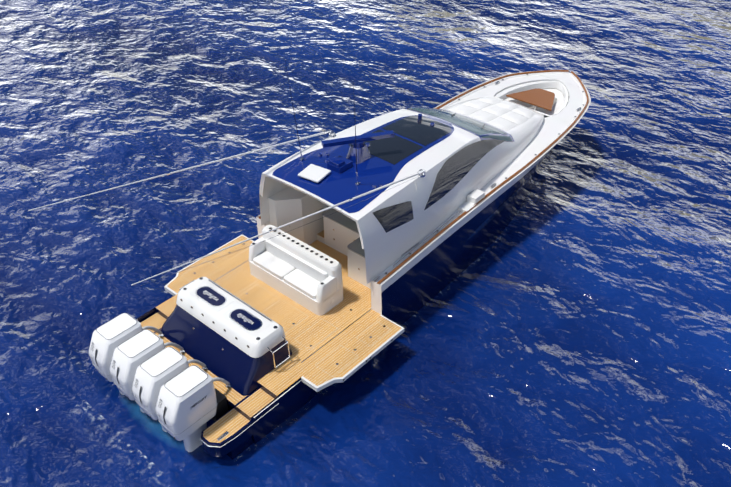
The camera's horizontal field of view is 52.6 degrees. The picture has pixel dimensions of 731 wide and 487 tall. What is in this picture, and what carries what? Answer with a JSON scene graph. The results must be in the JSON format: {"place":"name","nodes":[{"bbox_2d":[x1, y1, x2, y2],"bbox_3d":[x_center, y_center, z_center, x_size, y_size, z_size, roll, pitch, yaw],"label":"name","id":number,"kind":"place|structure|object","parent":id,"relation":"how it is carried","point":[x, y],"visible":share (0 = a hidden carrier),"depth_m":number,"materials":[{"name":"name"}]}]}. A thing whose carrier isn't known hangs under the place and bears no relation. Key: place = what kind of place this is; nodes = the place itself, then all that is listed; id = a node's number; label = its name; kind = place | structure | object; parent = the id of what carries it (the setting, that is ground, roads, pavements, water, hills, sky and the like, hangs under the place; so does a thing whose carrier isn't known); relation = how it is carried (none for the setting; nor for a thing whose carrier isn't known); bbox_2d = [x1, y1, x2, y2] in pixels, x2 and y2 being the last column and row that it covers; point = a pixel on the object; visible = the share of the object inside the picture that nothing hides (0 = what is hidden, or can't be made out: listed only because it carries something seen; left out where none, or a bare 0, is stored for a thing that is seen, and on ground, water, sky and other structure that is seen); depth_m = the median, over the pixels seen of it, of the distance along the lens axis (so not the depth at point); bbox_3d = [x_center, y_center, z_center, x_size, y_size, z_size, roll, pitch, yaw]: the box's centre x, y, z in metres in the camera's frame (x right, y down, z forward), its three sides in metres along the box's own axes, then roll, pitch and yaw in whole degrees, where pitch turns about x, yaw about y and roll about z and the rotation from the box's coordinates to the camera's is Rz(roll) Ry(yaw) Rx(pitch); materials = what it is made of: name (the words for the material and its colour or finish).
{"place":"outdoors","nodes":[
{"label":"outdoors","id":0,"kind":"place"},
{"bbox_2d":[0,0,730,486],"bbox_3d":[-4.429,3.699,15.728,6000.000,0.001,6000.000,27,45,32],"label":"sea water","id":1,"kind":"structure","parent":0,"point":[572,328],"depth_m":21.06,"materials":[{"name":"blue liquid"}]},
{"bbox_2d":[79,156,548,486],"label":"hull foam line","id":2,"kind":"object","parent":1,"relation":"on","point":[278,426],"visible":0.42,"depth_m":15.51,"materials":[{"name":"liquid"}]},
{"bbox_2d":[136,71,590,443],"bbox_3d":[1.494,-1.020,20.592,4.240,2.700,16.120,27,45,32],"label":"boat hull","id":3,"kind":"object","parent":1,"relation":"on","point":[404,294],"visible":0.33,"depth_m":18.26,"materials":[{"name":"plastic"}]},
{"bbox_2d":[88,313,163,394],"bbox_3d":[-5.032,2.546,16.231,0.640,2.306,1.716,27,45,32],"label":"outboard motor","id":4,"kind":"object","parent":3,"relation":"attached to","point":[108,337],"visible":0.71,"depth_m":15.32,"materials":[{"name":"white painted fiberglass"},{"name":"plastic"},{"name":"metal"}]},
{"bbox_2d":[109,329,184,412],"bbox_3d":[-4.447,2.849,15.813,0.640,2.306,1.716,27,45,32],"label":"outboard motor","id":5,"kind":"object","parent":3,"relation":"attached to","point":[131,354],"visible":0.6,"depth_m":14.91,"materials":[{"name":"white painted fiberglass"},{"name":"plastic"},{"name":"metal"}]},
{"bbox_2d":[132,347,207,431],"bbox_3d":[-3.863,3.152,15.395,0.640,2.306,1.716,27,45,32],"label":"outboard motor","id":6,"kind":"object","parent":3,"relation":"attached to","point":[155,373],"visible":0.52,"depth_m":14.49,"materials":[{"name":"white painted fiberglass"},{"name":"plastic"},{"name":"metal"}]},
{"bbox_2d":[155,365,230,451],"bbox_3d":[-3.278,3.455,14.977,0.640,2.306,1.716,27,45,32],"label":"outboard motor","id":7,"kind":"object","parent":3,"relation":"attached to","point":[191,401],"visible":0.98,"depth_m":14.21,"materials":[{"name":"white painted fiberglass"},{"name":"plastic"},{"name":"metal"}]},
{"bbox_2d":[140,312,278,459],"bbox_3d":[-3.900,3.175,16.088,4.233,1.004,1.657,27,45,32],"label":"swim platform","id":8,"kind":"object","parent":3,"relation":"attached to","point":[229,433],"visible":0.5,"depth_m":14.87,"materials":[{"name":"beige wood"}]},
{"bbox_2d":[160,277,291,395],"bbox_3d":[-3.122,1.860,16.223,3.188,0.990,1.500,27,45,32],"label":"transom box","id":9,"kind":"object","parent":3,"relation":"attached to","point":[240,346],"visible":0.98,"depth_m":15.85,"materials":[{"name":"blue plastic"}]},
{"bbox_2d":[28,130,424,285],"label":"outrigger poles","id":10,"kind":"object","parent":3,"relation":"on","point":[422,172],"visible":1,"depth_m":15.11,"materials":[{"name":"silver metal"}]},
{"bbox_2d":[155,235,403,398],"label":"deck","id":11,"kind":"structure","parent":3,"relation":"attached to","point":[350,334],"depth_m":16.89,"materials":[{"name":"beige wood"}]},
{"bbox_2d":[249,225,343,315],"bbox_3d":[-1.684,0.575,17.590,2.492,1.101,0.860,27,45,32],"label":"bench seat","id":12,"kind":"object","parent":3,"relation":"on","point":[305,275],"visible":1,"depth_m":17.35,"materials":[{"name":"white gelcoat fiberglass"},{"name":"white vinyl upholstery"}]},
{"bbox_2d":[268,182,418,288],"bbox_3d":[-0.541,-0.619,18.035,3.560,2.470,1.700,27,45,32],"label":"cabin interior","id":13,"kind":"object","parent":3,"relation":"in","point":[338,231],"visible":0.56,"depth_m":18.52,"materials":[{"name":"white plastic"}]},
{"bbox_2d":[285,61,434,187],"bbox_3d":[0.230,-3.160,17.177,4.129,2.639,2.865,-14,38,-17],"label":"hardtop gear","id":14,"kind":"object","parent":3,"relation":"on","point":[358,152],"visible":0.96,"depth_m":17.31,"materials":[{"name":"blue"}]},
{"bbox_2d":[259,97,543,283],"bbox_3d":[1.741,-2.540,19.836,3.520,1.779,9.190,27,45,32],"label":"cabin boat","id":15,"kind":"object","parent":3,"relation":"on","point":[457,157],"visible":0.9,"depth_m":17.86,"materials":[{"name":"white plastic"}]},
{"bbox_2d":[258,70,589,284],"bbox_3d":[2.809,-2.687,21.223,4.130,0.847,12.142,27,45,32],"label":"deck boat","id":16,"kind":"object","parent":3,"relation":"attached to","point":[566,87],"visible":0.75,"depth_m":22.58,"materials":[{"name":"white plastic"}]},
{"bbox_2d":[371,74,583,281],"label":"deck fittings","id":17,"kind":"object","parent":3,"relation":"on","point":[540,98],"visible":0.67,"depth_m":21.65,"materials":[{"name":"white fabric"}]}
]}

